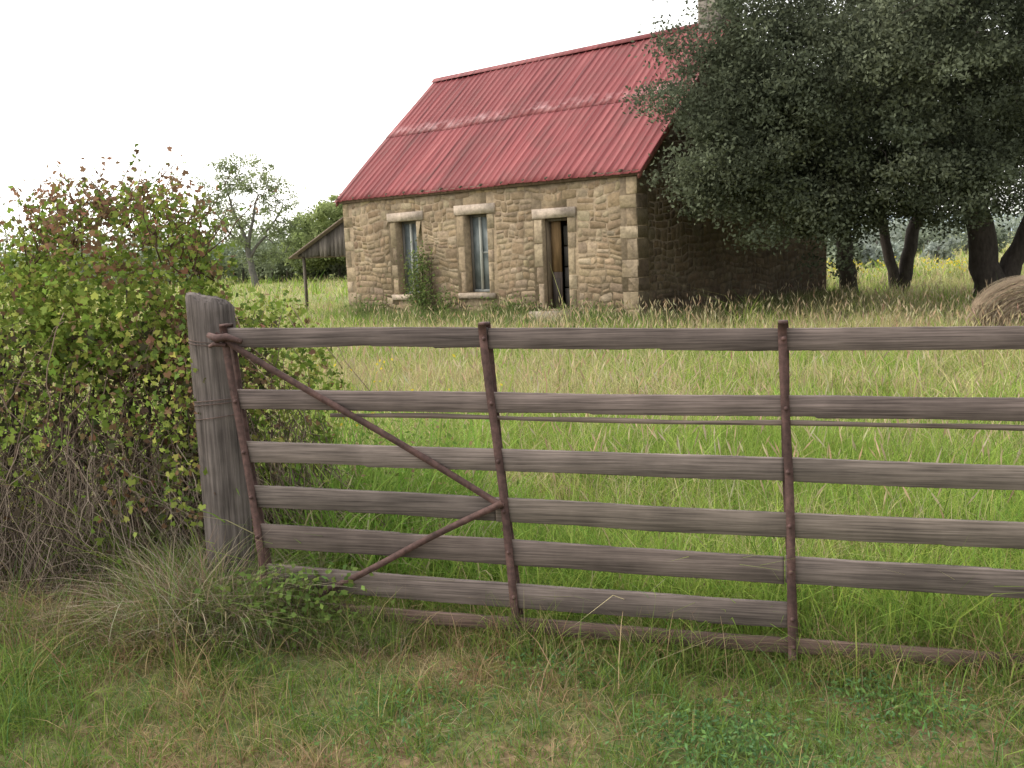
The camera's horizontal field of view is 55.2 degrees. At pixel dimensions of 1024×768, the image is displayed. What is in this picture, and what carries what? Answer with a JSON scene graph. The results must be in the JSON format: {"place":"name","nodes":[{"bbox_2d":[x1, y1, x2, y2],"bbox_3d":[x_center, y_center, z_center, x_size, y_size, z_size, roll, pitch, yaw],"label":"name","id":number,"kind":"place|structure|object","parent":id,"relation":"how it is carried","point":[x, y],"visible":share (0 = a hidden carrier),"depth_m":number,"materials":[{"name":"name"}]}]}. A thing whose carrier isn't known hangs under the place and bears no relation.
{"place":"outdoors","nodes":[
{"label":"outdoors","id":0,"kind":"place"},
{"bbox_2d":[0,231,1023,767],"bbox_3d":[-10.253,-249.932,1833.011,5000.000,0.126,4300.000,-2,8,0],"label":"ground","id":1,"kind":"structure","parent":0,"point":[436,763],"depth_m":3.42,"materials":[{"name":"green plant"}]},
{"bbox_2d":[0,209,346,288],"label":"distant tree line","id":2,"kind":"object","parent":1,"relation":"on","point":[282,269],"visible":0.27,"depth_m":69.09,"materials":[{"name":"green plant"}]},
{"bbox_2d":[0,143,390,606],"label":"vine thicket","id":3,"kind":"object","parent":1,"relation":"on","point":[169,361],"visible":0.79,"depth_m":4.64,"materials":[{"name":"green plant"}]},
{"bbox_2d":[0,509,441,668],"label":"dry tussock grass","id":4,"kind":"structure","parent":1,"relation":"on","point":[182,594],"depth_m":4.04,"materials":[{"name":"green plant"}]},
{"bbox_2d":[185,292,256,598],"bbox_3d":[-1.271,0.428,4.341,0.209,1.674,0.209,-2,8,0],"label":"wooden fence post","id":5,"kind":"object","parent":1,"relation":"on","point":[220,459],"visible":0.62,"depth_m":4.24,"materials":[{"name":"wood"}]},
{"bbox_2d":[189,151,311,287],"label":"mesquite tree","id":6,"kind":"object","parent":1,"relation":"on","point":[246,245],"visible":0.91,"depth_m":55.08,"materials":[{"name":"green plant"}]},
{"bbox_2d":[188,556,394,653],"bbox_3d":[-0.934,0.927,4.073,1.116,0.334,0.464,-2,8,0],"label":"leafy weed","id":7,"kind":"object","parent":1,"relation":"on","point":[303,584],"visible":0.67,"depth_m":4.04,"materials":[{"name":"green plant"}]},
{"bbox_2d":[277,193,346,278],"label":"green shade tree","id":8,"kind":"object","parent":1,"relation":"on","point":[321,214],"visible":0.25,"depth_m":64.36,"materials":[{"name":"green plant"}]},
{"bbox_2d":[0,240,1023,657],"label":"tall grass","id":9,"kind":"structure","parent":1,"relation":"on","point":[614,372],"depth_m":7.12,"materials":[{"name":"green plant"}]},
{"bbox_2d":[0,588,1023,767],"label":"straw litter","id":10,"kind":"object","parent":1,"relation":"on","point":[480,710],"visible":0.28,"depth_m":3.40,"materials":[{"name":"beige plant"}]},
{"bbox_2d":[289,0,826,327],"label":"stone farmhouse","id":11,"kind":"object","parent":1,"relation":"on","point":[524,177],"visible":0.75,"depth_m":21.04,"materials":[{"name":"stone"}]},
{"bbox_2d":[402,214,489,293],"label":"window frames","id":12,"kind":"structure","parent":11,"relation":"in","point":[479,216],"depth_m":21.49,"materials":[{"name":"paint"}]},
{"bbox_2d":[404,217,489,290],"bbox_3d":[-1.437,-2.890,22.040,2.785,1.600,0.010,5,10,41],"label":"window glass","id":13,"kind":"structure","parent":11,"relation":"in","point":[483,219],"depth_m":21.43,"materials":[{"name":"grey glass"}]},
{"bbox_2d":[338,237,648,326],"bbox_3d":[-0.922,-2.217,20.958,9.290,1.982,0.536,5,10,41],"label":"climbing vine","id":14,"kind":"object","parent":11,"relation":"attached to","point":[420,294],"visible":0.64,"depth_m":21.98,"materials":[{"name":"green plant"}]},
{"bbox_2d":[545,217,569,308],"bbox_3d":[1.018,-2.445,19.870,0.650,1.830,0.200,5,10,41],"label":"door","id":15,"kind":"structure","parent":11,"relation":"in","point":[553,235],"depth_m":19.95,"materials":[{"name":"brown wood"}]},
{"bbox_2d":[180,555,1023,709],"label":"grass","id":16,"kind":"structure","parent":1,"relation":"on","point":[1005,649],"depth_m":3.73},
{"bbox_2d":[296,284,918,327],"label":"wall base weeds","id":17,"kind":"object","parent":1,"relation":"on","point":[527,320],"depth_m":20.61,"materials":[{"name":"green plant"}]},
{"bbox_2d":[206,320,1023,669],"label":"wooden farm gate","id":18,"kind":"structure","parent":1,"relation":"on","point":[786,470],"depth_m":3.76,"materials":[{"name":"brown wood"}]},
{"bbox_2d":[612,0,1023,300],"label":"live oak tree","id":19,"kind":"object","parent":1,"relation":"on","point":[770,124],"visible":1,"depth_m":16.72,"materials":[{"name":"green plant"}]},
{"bbox_2d":[759,0,1011,296],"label":"live oak tree","id":20,"kind":"object","parent":1,"relation":"on","point":[850,278],"visible":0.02,"depth_m":25.23,"materials":[{"name":"green plant"}]},
{"bbox_2d":[827,201,1023,266],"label":"distant tree line","id":21,"kind":"object","parent":1,"relation":"on","point":[929,243],"visible":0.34,"depth_m":66.29,"materials":[{"name":"green plant"}]},
{"bbox_2d":[827,256,1023,287],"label":"yellow wildflowers","id":22,"kind":"object","parent":1,"relation":"on","point":[949,271],"visible":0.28,"depth_m":31.68,"materials":[{"name":"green plant"}]},
{"bbox_2d":[852,3,1023,293],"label":"live oak tree","id":23,"kind":"object","parent":1,"relation":"on","point":[907,257],"visible":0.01,"depth_m":25.96,"materials":[{"name":"brown plant"}]},
{"bbox_2d":[967,275,1023,325],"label":"round hay bale","id":24,"kind":"object","parent":1,"relation":"on","point":[1008,292],"visible":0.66,"depth_m":13.18},
{"bbox_2d":[0,0,1023,255],"label":"sky","id":25,"kind":"structure","parent":0,"point":[312,88],"materials":[{"name":"white"}]},
{"bbox_2d":[241,214,1020,260],"bbox_3d":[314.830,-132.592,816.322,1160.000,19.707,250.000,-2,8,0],"label":"distant hill","id":26,"kind":"structure","parent":0,"point":[933,214],"depth_m":765.61,"materials":[{"name":"green plant"}]}
]}

